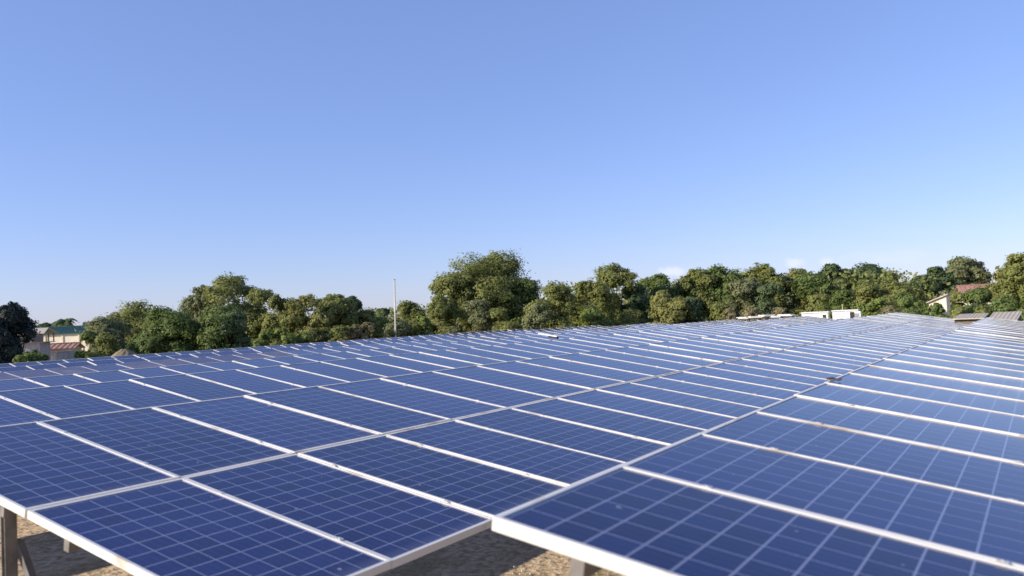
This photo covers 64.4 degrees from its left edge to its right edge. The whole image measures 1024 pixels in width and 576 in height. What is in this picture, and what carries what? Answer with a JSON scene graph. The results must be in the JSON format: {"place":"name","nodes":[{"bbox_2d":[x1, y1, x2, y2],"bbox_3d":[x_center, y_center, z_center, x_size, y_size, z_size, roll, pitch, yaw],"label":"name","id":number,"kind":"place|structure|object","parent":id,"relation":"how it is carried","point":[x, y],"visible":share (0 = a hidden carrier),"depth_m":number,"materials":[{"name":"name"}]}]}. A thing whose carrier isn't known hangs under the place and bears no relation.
{"place":"outdoors","nodes":[
{"label":"outdoors","id":0,"kind":"place"},
{"bbox_2d":[52,350,74,359],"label":"block wall","id":1,"kind":"structure","parent":0,"point":[63,355],"depth_m":40.83,"materials":[{"name":"concrete"}]},
{"bbox_2d":[0,302,951,575],"bbox_3d":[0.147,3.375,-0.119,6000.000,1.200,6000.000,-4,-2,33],"label":"ground","id":2,"kind":"structure","parent":0,"point":[484,550],"depth_m":10.97,"materials":[{"name":"brown soil"}]},
{"bbox_2d":[12,354,27,362],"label":"shrub","id":3,"kind":"object","parent":2,"relation":"on","point":[19,358],"visible":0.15,"depth_m":32.32,"materials":[{"name":"green plant"}]},
{"bbox_2d":[0,301,40,363],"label":"broadleaf tree","id":4,"kind":"object","parent":2,"relation":"on","point":[15,319],"visible":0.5,"depth_m":39.37,"materials":[{"name":"green plant"}]},
{"bbox_2d":[20,336,31,351],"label":"broadleaf tree","id":5,"kind":"object","parent":2,"relation":"on","point":[25,342],"visible":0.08,"depth_m":44.55,"materials":[{"name":"green plant"}]},
{"bbox_2d":[23,349,49,361],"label":"shrub","id":6,"kind":"object","parent":2,"relation":"on","point":[34,355],"visible":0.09,"depth_m":33.38,"materials":[{"name":"green plant"}]},
{"bbox_2d":[17,328,57,360],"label":"house","id":7,"kind":"structure","parent":2,"relation":"on","point":[39,344],"depth_m":71.90,"materials":[{"name":"paint"}]},
{"bbox_2d":[34,322,52,326],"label":"broadleaf tree","id":8,"kind":"object","parent":2,"relation":"on","point":[46,324],"visible":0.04,"depth_m":164.66,"materials":[{"name":"green plant"}]},
{"bbox_2d":[35,325,88,350],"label":"warehouse","id":9,"kind":"structure","parent":2,"relation":"on","point":[65,334],"depth_m":123.74,"materials":[{"name":"teal metal"}]},
{"bbox_2d":[51,318,76,326],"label":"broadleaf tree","id":10,"kind":"object","parent":2,"relation":"on","point":[64,322],"visible":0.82,"depth_m":161.37,"materials":[{"name":"green plant"}]},
{"bbox_2d":[50,342,84,360],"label":"house","id":11,"kind":"structure","parent":2,"relation":"on","point":[75,346],"depth_m":75.86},
{"bbox_2d":[74,330,98,358],"bbox_3d":[-23.865,4.307,45.938,1.682,3.846,1.959,-4,-3,40],"label":"shrub","id":12,"kind":"object","parent":2,"relation":"on","point":[85,335],"visible":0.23,"depth_m":45.72,"materials":[{"name":"green plant"}]},
{"bbox_2d":[85,332,122,357],"bbox_3d":[-21.969,4.219,44.367,3.219,3.734,2.721,-2,-2,-19],"label":"shrub","id":13,"kind":"object","parent":2,"relation":"on","point":[101,340],"visible":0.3,"depth_m":44.46,"materials":[{"name":"green plant"}]},
{"bbox_2d":[83,315,137,353],"bbox_3d":[-24.006,3.968,48.078,4.143,4.737,3.821,-2,-2,-9],"label":"broadleaf tree","id":14,"kind":"object","parent":2,"relation":"on","point":[112,325],"visible":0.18,"depth_m":47.85,"materials":[{"name":"green plant"}]},
{"bbox_2d":[112,349,136,355],"bbox_3d":[-18.440,4.272,38.671,1.550,2.777,1.200,-2,-2,-18],"label":"thatched hut","id":15,"kind":"object","parent":2,"relation":"on","point":[122,352],"visible":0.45,"depth_m":38.51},
{"bbox_2d":[87,298,166,346],"bbox_3d":[-24.512,3.619,52.469,5.757,5.839,5.302,-4,-3,36],"label":"broadleaf tree","id":16,"kind":"object","parent":2,"relation":"on","point":[138,314],"visible":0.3,"depth_m":51.72,"materials":[{"name":"green plant"}]},
{"bbox_2d":[125,305,200,354],"bbox_3d":[-19.436,3.489,46.198,4.867,5.061,4.733,-3,-2,8],"label":"broadleaf tree","id":17,"kind":"object","parent":2,"relation":"on","point":[170,330],"visible":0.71,"depth_m":44.74,"materials":[{"name":"green plant"}]},
{"bbox_2d":[177,284,214,321],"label":"broadleaf tree","id":18,"kind":"object","parent":2,"relation":"on","point":[196,303],"visible":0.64,"depth_m":60.47,"materials":[{"name":"green plant"}]},
{"bbox_2d":[189,303,240,350],"bbox_3d":[-16.638,3.370,46.052,4.478,5.022,4.272,-4,-3,37],"label":"broadleaf tree","id":19,"kind":"object","parent":2,"relation":"on","point":[207,338],"visible":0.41,"depth_m":44.84,"materials":[{"name":"green plant"}]},
{"bbox_2d":[178,271,268,335],"bbox_3d":[-21.720,2.749,62.640,7.060,8.129,6.662,-4,-2,28],"label":"broadleaf tree","id":20,"kind":"object","parent":2,"relation":"on","point":[225,288],"visible":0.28,"depth_m":60.73,"materials":[{"name":"green plant"}]},
{"bbox_2d":[216,309,252,348],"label":"broadleaf tree","id":21,"kind":"object","parent":2,"relation":"on","point":[240,338],"visible":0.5,"depth_m":44.90,"materials":[{"name":"green plant"}]},
{"bbox_2d":[242,288,279,340],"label":"broadleaf tree","id":22,"kind":"object","parent":2,"relation":"on","point":[255,318],"visible":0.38,"depth_m":59.43,"materials":[{"name":"green plant"}]},
{"bbox_2d":[250,329,274,346],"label":"shrub","id":23,"kind":"object","parent":2,"relation":"on","point":[265,338],"visible":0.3,"depth_m":53.22,"materials":[{"name":"green plant"}]},
{"bbox_2d":[0,329,529,367],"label":"solar array","id":24,"kind":"object","parent":2,"relation":"on","point":[149,355],"visible":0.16,"depth_m":38.29,"materials":[{"name":"blue glass"}]},
{"bbox_2d":[261,294,296,345],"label":"broadleaf tree","id":25,"kind":"object","parent":2,"relation":"on","point":[273,322],"visible":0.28,"depth_m":57.52,"materials":[{"name":"green plant"}]},
{"bbox_2d":[274,328,298,344],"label":"shrub","id":26,"kind":"object","parent":2,"relation":"on","point":[286,336],"visible":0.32,"depth_m":53.48,"materials":[{"name":"green plant"}]},
{"bbox_2d":[0,325,602,371],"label":"solar array","id":27,"kind":"object","parent":2,"relation":"on","point":[69,364],"visible":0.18,"depth_m":32.85,"materials":[{"name":"blue glass"}]},
{"bbox_2d":[296,332,313,343],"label":"shrub","id":28,"kind":"object","parent":2,"relation":"on","point":[303,337],"visible":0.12,"depth_m":53.89,"materials":[{"name":"green plant"}]},
{"bbox_2d":[278,293,335,343],"bbox_3d":[-14.353,3.256,57.081,3.892,5.910,3.701,-3,-2,14],"label":"broadleaf tree","id":29,"kind":"object","parent":2,"relation":"on","point":[317,326],"visible":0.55,"depth_m":56.66,"materials":[{"name":"green plant"}]},
{"bbox_2d":[0,323,669,379],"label":"solar array","id":30,"kind":"object","parent":2,"relation":"on","point":[75,370],"visible":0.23,"depth_m":27.13,"materials":[{"name":"blue glass"}]},
{"bbox_2d":[310,293,360,338],"bbox_3d":[-12.684,3.268,59.418,3.500,5.892,3.616,-1,-3,-42],"label":"broadleaf tree","id":31,"kind":"object","parent":2,"relation":"on","point":[342,307],"visible":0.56,"depth_m":58.80,"materials":[{"name":"green plant"}]},
{"bbox_2d":[328,325,349,341],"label":"shrub","id":32,"kind":"object","parent":2,"relation":"on","point":[339,331],"visible":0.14,"depth_m":53.55,"materials":[{"name":"green plant"}]},
{"bbox_2d":[348,296,362,311],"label":"broadleaf tree","id":33,"kind":"object","parent":2,"relation":"on","point":[359,304],"visible":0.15,"depth_m":62.31,"materials":[{"name":"green plant"}]},
{"bbox_2d":[344,322,376,340],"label":"shrub","id":34,"kind":"object","parent":2,"relation":"on","point":[364,330],"visible":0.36,"depth_m":54.37,"materials":[{"name":"green plant"}]},
{"bbox_2d":[356,307,389,337],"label":"broadleaf tree","id":35,"kind":"object","parent":2,"relation":"on","point":[367,315],"visible":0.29,"depth_m":60.33,"materials":[{"name":"green plant"}]},
{"bbox_2d":[0,319,746,390],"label":"solar array","id":36,"kind":"object","parent":2,"relation":"on","point":[65,380],"visible":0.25,"depth_m":20.98,"materials":[{"name":"blue glass"}]},
{"bbox_2d":[538,333,558,338],"bbox_3d":[1.366,1.809,30.674,0.090,0.203,1.653,-2,-2,-22],"label":"loose plank","id":37,"kind":"object","parent":36,"relation":"on","point":[553,336],"visible":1,"depth_m":30.30,"materials":[{"name":"white paint"}]},
{"bbox_2d":[379,308,390,316],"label":"broadleaf tree","id":38,"kind":"object","parent":2,"relation":"on","point":[385,312],"visible":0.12,"depth_m":76.59,"materials":[{"name":"green plant"}]},
{"bbox_2d":[394,279,395,336],"bbox_3d":[-7.934,2.593,55.340,0.400,6.393,0.400,-2,-2,33],"label":"mast","id":39,"kind":"object","parent":2,"relation":"on","point":[394,306],"visible":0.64,"depth_m":55.34,"materials":[{"name":"metal"}]},
{"bbox_2d":[384,319,410,337],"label":"shrub","id":40,"kind":"object","parent":2,"relation":"on","point":[401,329],"visible":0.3,"depth_m":55.85,"materials":[{"name":"green plant"}]},
{"bbox_2d":[388,299,428,336],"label":"broadleaf tree","id":41,"kind":"object","parent":2,"relation":"on","point":[410,310],"visible":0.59,"depth_m":61.85,"materials":[{"name":"green plant"}]},
{"bbox_2d":[0,316,835,425],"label":"solar array","id":42,"kind":"object","parent":2,"relation":"on","point":[19,406],"visible":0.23,"depth_m":14.20,"materials":[{"name":"blue glass"}]},
{"bbox_2d":[410,315,433,335],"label":"shrub","id":43,"kind":"object","parent":2,"relation":"on","point":[424,321],"visible":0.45,"depth_m":61.21,"materials":[{"name":"green plant"}]},
{"bbox_2d":[426,293,462,334],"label":"broadleaf tree","id":44,"kind":"object","parent":2,"relation":"on","point":[440,306],"visible":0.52,"depth_m":67.06,"materials":[{"name":"green plant"}]},
{"bbox_2d":[427,271,480,331],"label":"broadleaf tree","id":45,"kind":"object","parent":2,"relation":"on","point":[455,285],"visible":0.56,"depth_m":69.69,"materials":[{"name":"green plant"}]},
{"bbox_2d":[442,299,495,333],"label":"shrub","id":46,"kind":"object","parent":2,"relation":"on","point":[480,316],"visible":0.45,"depth_m":65.52,"materials":[{"name":"green plant"}]},
{"bbox_2d":[0,312,967,575],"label":"solar array","id":47,"kind":"object","parent":2,"relation":"on","point":[368,476],"visible":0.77,"depth_m":6.48,"materials":[{"name":"blue glass"}]},
{"bbox_2d":[443,249,541,330],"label":"broadleaf tree","id":48,"kind":"object","parent":2,"relation":"on","point":[491,272],"visible":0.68,"depth_m":71.02,"materials":[{"name":"green plant"}]},
{"bbox_2d":[489,307,521,330],"bbox_3d":[-0.504,3.615,64.595,2.636,4.391,3.282,-2,-2,-4],"label":"shrub","id":49,"kind":"object","parent":2,"relation":"on","point":[499,313],"visible":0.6,"depth_m":64.50,"materials":[{"name":"green plant"}]},
{"bbox_2d":[501,279,542,328],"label":"broadleaf tree","id":50,"kind":"object","parent":2,"relation":"on","point":[526,295],"visible":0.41,"depth_m":71.23,"materials":[{"name":"green plant"}]},
{"bbox_2d":[73,265,1001,349],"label":"undergrowth","id":51,"kind":"object","parent":2,"relation":"on","point":[789,299],"visible":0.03,"depth_m":78.58,"materials":[{"name":"green plant"}]},
{"bbox_2d":[522,302,552,329],"bbox_3d":[1.961,3.265,60.089,2.478,4.491,2.962,-2,-2,-23],"label":"shrub","id":52,"kind":"object","parent":2,"relation":"on","point":[539,315],"visible":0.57,"depth_m":59.57,"materials":[{"name":"green plant"}]},
{"bbox_2d":[521,280,576,328],"bbox_3d":[2.895,2.498,63.863,4.557,6.191,5.324,-3,-2,4],"label":"broadleaf tree","id":53,"kind":"object","parent":2,"relation":"on","point":[559,295],"visible":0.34,"depth_m":62.71,"materials":[{"name":"green plant"}]},
{"bbox_2d":[563,278,620,326],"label":"broadleaf tree","id":54,"kind":"object","parent":2,"relation":"on","point":[594,293],"visible":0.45,"depth_m":69.28,"materials":[{"name":"green plant"}]},
{"bbox_2d":[579,306,614,326],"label":"shrub","id":55,"kind":"object","parent":2,"relation":"on","point":[593,316],"visible":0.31,"depth_m":66.86,"materials":[{"name":"green plant"}]},
{"bbox_2d":[593,262,646,325],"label":"broadleaf tree","id":56,"kind":"object","parent":2,"relation":"on","point":[615,276],"visible":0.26,"depth_m":73.32,"materials":[{"name":"green plant"}]},
{"bbox_2d":[618,309,642,325],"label":"shrub","id":57,"kind":"object","parent":2,"relation":"on","point":[630,316],"visible":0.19,"depth_m":65.51,"materials":[{"name":"green plant"}]},
{"bbox_2d":[619,286,651,322],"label":"broadleaf tree","id":58,"kind":"object","parent":2,"relation":"on","point":[637,298],"visible":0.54,"depth_m":73.55,"materials":[{"name":"green plant"}]},
{"bbox_2d":[634,273,685,322],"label":"broadleaf tree","id":59,"kind":"object","parent":2,"relation":"on","point":[658,282],"visible":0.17,"depth_m":77.58,"materials":[{"name":"green plant"}]},
{"bbox_2d":[648,289,692,323],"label":"shrub","id":60,"kind":"object","parent":2,"relation":"on","point":[664,305],"visible":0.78,"depth_m":68.18,"materials":[{"name":"green plant"}]},
{"bbox_2d":[672,267,721,318],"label":"broadleaf tree","id":61,"kind":"object","parent":2,"relation":"on","point":[696,283],"visible":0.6,"depth_m":78.74,"materials":[{"name":"green plant"}]},
{"bbox_2d":[683,296,711,322],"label":"shrub","id":62,"kind":"object","parent":2,"relation":"on","point":[694,312],"visible":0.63,"depth_m":68.59,"materials":[{"name":"green plant"}]},
{"bbox_2d":[708,301,737,320],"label":"shrub","id":63,"kind":"object","parent":2,"relation":"on","point":[718,308],"visible":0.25,"depth_m":67.10,"materials":[{"name":"green plant"}]},
{"bbox_2d":[704,263,742,320],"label":"broadleaf tree","id":64,"kind":"object","parent":2,"relation":"on","point":[722,274],"visible":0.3,"depth_m":78.99,"materials":[{"name":"green plant"}]},
{"bbox_2d":[722,307,740,319],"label":"shrub","id":65,"kind":"object","parent":2,"relation":"on","point":[731,313],"visible":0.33,"depth_m":63.56,"materials":[{"name":"green plant"}]},
{"bbox_2d":[724,278,759,320],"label":"broadleaf tree","id":66,"kind":"object","parent":2,"relation":"on","point":[741,289],"visible":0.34,"depth_m":73.38,"materials":[{"name":"green plant"}]},
{"bbox_2d":[742,307,766,320],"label":"shrub","id":67,"kind":"object","parent":2,"relation":"on","point":[747,311],"visible":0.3,"depth_m":62.88,"materials":[{"name":"green plant"}]},
{"bbox_2d":[492,317,1023,575],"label":"solar array","id":68,"kind":"object","parent":2,"relation":"on","point":[908,462],"visible":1,"depth_m":3.54,"materials":[{"name":"blue glass"}]},
{"bbox_2d":[737,262,791,307],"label":"broadleaf tree","id":69,"kind":"object","parent":2,"relation":"on","point":[763,274],"visible":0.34,"depth_m":77.90,"materials":[{"name":"green plant"}]},
{"bbox_2d":[750,281,783,314],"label":"broadleaf tree","id":70,"kind":"object","parent":2,"relation":"on","point":[764,297],"visible":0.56,"depth_m":72.21,"materials":[{"name":"green plant"}]},
{"bbox_2d":[765,307,786,319],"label":"shrub","id":71,"kind":"object","parent":2,"relation":"on","point":[777,311],"visible":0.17,"depth_m":62.29,"materials":[{"name":"green plant"}]},
{"bbox_2d":[779,314,794,317],"bbox_3d":[18.457,3.091,54.407,0.967,2.673,1.000,-4,-2,34],"label":"sheet stack","id":72,"kind":"object","parent":2,"relation":"on","point":[786,315],"visible":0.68,"depth_m":54.08,"materials":[{"name":"white paint"}]},
{"bbox_2d":[783,267,809,316],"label":"broadleaf tree","id":73,"kind":"object","parent":2,"relation":"on","point":[796,307],"visible":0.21,"depth_m":78.53,"materials":[{"name":"green plant"}]},
{"bbox_2d":[795,292,833,318],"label":"shrub","id":74,"kind":"object","parent":2,"relation":"on","point":[818,302],"visible":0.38,"depth_m":68.77,"materials":[{"name":"green plant"}]},
{"bbox_2d":[801,311,829,318],"bbox_3d":[20.334,2.960,54.273,1.700,2.737,1.560,-3,-2,26],"label":"equipment cabin","id":75,"kind":"object","parent":2,"relation":"on","point":[824,314],"visible":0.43,"depth_m":53.66,"materials":[{"name":"white paint"}]},
{"bbox_2d":[791,271,842,305],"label":"broadleaf tree","id":76,"kind":"object","parent":2,"relation":"on","point":[810,283],"visible":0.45,"depth_m":75.71,"materials":[{"name":"green plant"}]},
{"bbox_2d":[815,263,849,307],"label":"broadleaf tree","id":77,"kind":"object","parent":2,"relation":"on","point":[833,268],"visible":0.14,"depth_m":83.59,"materials":[{"name":"green plant"}]},
{"bbox_2d":[827,289,855,309],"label":"shrub","id":78,"kind":"object","parent":2,"relation":"on","point":[843,295],"visible":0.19,"depth_m":67.98,"materials":[{"name":"green plant"}]},
{"bbox_2d":[834,268,856,309],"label":"broadleaf tree","id":79,"kind":"object","parent":2,"relation":"on","point":[847,269],"visible":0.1,"depth_m":84.70,"materials":[{"name":"green plant"}]},
{"bbox_2d":[832,309,859,319],"bbox_3d":[21.888,2.816,53.130,1.600,2.777,1.560,-4,-2,28],"label":"equipment cabin","id":80,"kind":"object","parent":2,"relation":"on","point":[840,314],"visible":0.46,"depth_m":52.60,"materials":[{"name":"white paint"}]},
{"bbox_2d":[843,261,897,287],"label":"broadleaf tree","id":81,"kind":"object","parent":2,"relation":"on","point":[866,268],"visible":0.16,"depth_m":83.41,"materials":[{"name":"green plant"}]},
{"bbox_2d":[851,297,890,316],"bbox_3d":[27.867,2.489,61.808,4.023,3.561,2.754,-2,-2,0],"label":"shrub","id":82,"kind":"object","parent":2,"relation":"on","point":[873,306],"visible":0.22,"depth_m":61.67,"materials":[{"name":"green plant"}]},
{"bbox_2d":[850,281,897,308],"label":"broadleaf tree","id":83,"kind":"object","parent":2,"relation":"on","point":[866,292],"visible":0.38,"depth_m":70.96,"materials":[{"name":"green plant"}]},
{"bbox_2d":[875,270,902,297],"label":"broadleaf tree","id":84,"kind":"object","parent":2,"relation":"on","point":[894,276],"visible":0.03,"depth_m":79.41,"materials":[{"name":"green plant"}]},
{"bbox_2d":[880,305,900,313],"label":"shrub","id":85,"kind":"object","parent":2,"relation":"on","point":[889,309],"visible":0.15,"depth_m":54.10,"materials":[{"name":"green plant"}]},
{"bbox_2d":[877,280,924,307],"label":"broadleaf tree","id":86,"kind":"object","parent":2,"relation":"on","point":[891,287],"visible":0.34,"depth_m":71.26,"materials":[{"name":"green plant"}]},
{"bbox_2d":[892,291,923,314],"bbox_3d":[28.684,2.155,59.289,3.161,3.945,3.840,-2,-2,-4],"label":"shrub","id":87,"kind":"object","parent":2,"relation":"on","point":[904,302],"visible":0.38,"depth_m":59.05,"materials":[{"name":"green plant"}]},
{"bbox_2d":[912,299,929,315],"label":"shrub","id":88,"kind":"object","parent":2,"relation":"on","point":[920,304],"visible":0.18,"depth_m":63.96,"materials":[{"name":"green plant"}]},
{"bbox_2d":[908,266,956,302],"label":"broadleaf tree","id":89,"kind":"object","parent":2,"relation":"on","point":[942,277],"visible":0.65,"depth_m":79.08,"materials":[{"name":"green plant"}]},
{"bbox_2d":[926,302,950,317],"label":"shrub","id":90,"kind":"object","parent":2,"relation":"on","point":[936,309],"visible":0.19,"depth_m":53.01,"materials":[{"name":"green plant"}]},
{"bbox_2d":[926,293,951,315],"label":"cream shed","id":91,"kind":"structure","parent":2,"relation":"on","point":[944,300],"depth_m":61.00,"materials":[{"name":"paint"}]},
{"bbox_2d":[945,281,964,305],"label":"broadleaf tree","id":92,"kind":"object","parent":2,"relation":"on","point":[950,289],"visible":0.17,"depth_m":97.62,"materials":[{"name":"green plant"}]},
{"bbox_2d":[949,291,965,307],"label":"shrub","id":93,"kind":"object","parent":2,"relation":"on","point":[955,297],"visible":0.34,"depth_m":66.55,"materials":[{"name":"green plant"}]},
{"bbox_2d":[949,307,967,317],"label":"shrub","id":94,"kind":"object","parent":2,"relation":"on","point":[953,312],"visible":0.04,"depth_m":50.64,"materials":[{"name":"green plant"}]},
{"bbox_2d":[944,256,992,284],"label":"broadleaf tree","id":95,"kind":"object","parent":2,"relation":"on","point":[966,270],"visible":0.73,"depth_m":107.81,"materials":[{"name":"green plant"}]},
{"bbox_2d":[953,313,988,323],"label":"tin shed","id":96,"kind":"structure","parent":2,"relation":"on","point":[967,318],"depth_m":38.55,"materials":[{"name":"grey metal"}]},
{"bbox_2d":[950,285,996,318],"bbox_3d":[36.573,1.898,64.792,5.191,4.090,5.309,-2,-2,-21],"label":"shrub","id":97,"kind":"object","parent":2,"relation":"on","point":[981,296],"visible":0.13,"depth_m":63.85,"materials":[{"name":"green plant"}]},
{"bbox_2d":[954,284,992,305],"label":"red roofed house","id":98,"kind":"structure","parent":2,"relation":"on","point":[962,288],"depth_m":86.42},
{"bbox_2d":[973,306,993,317],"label":"shrub","id":99,"kind":"object","parent":2,"relation":"on","point":[982,309],"visible":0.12,"depth_m":46.66,"materials":[{"name":"green plant"}]},
{"bbox_2d":[973,295,1021,312],"bbox_3d":[30.856,2.067,51.459,2.777,3.271,3.240,-2,-2,-21],"label":"shrub","id":100,"kind":"object","parent":2,"relation":"on","point":[1005,303],"visible":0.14,"depth_m":50.66,"materials":[{"name":"green plant"}]},
{"bbox_2d":[983,262,1023,303],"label":"broadleaf tree","id":101,"kind":"object","parent":2,"relation":"on","point":[996,275],"visible":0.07,"depth_m":67.98,"materials":[{"name":"green plant"}]},
{"bbox_2d":[989,311,1022,320],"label":"tin shed","id":102,"kind":"structure","parent":2,"relation":"on","point":[1015,315],"depth_m":35.10,"materials":[{"name":"grey metal"}]},
{"bbox_2d":[990,252,1023,311],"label":"broadleaf tree","id":103,"kind":"object","parent":2,"relation":"on","point":[1013,269],"visible":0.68,"depth_m":65.30,"materials":[{"name":"green plant"}]},
{"bbox_2d":[1014,295,1023,320],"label":"shrub","id":104,"kind":"object","parent":2,"relation":"on","point":[1022,299],"visible":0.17,"depth_m":50.27,"materials":[{"name":"green plant"}]},
{"bbox_2d":[394,552,608,575],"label":"gravel","id":105,"kind":"structure","parent":0,"point":[494,570],"depth_m":10.10,"materials":[{"name":"gravel"}]},
{"bbox_2d":[0,0,1023,325],"label":"sky","id":106,"kind":"structure","parent":0,"point":[153,150],"materials":[{"name":"blue"}]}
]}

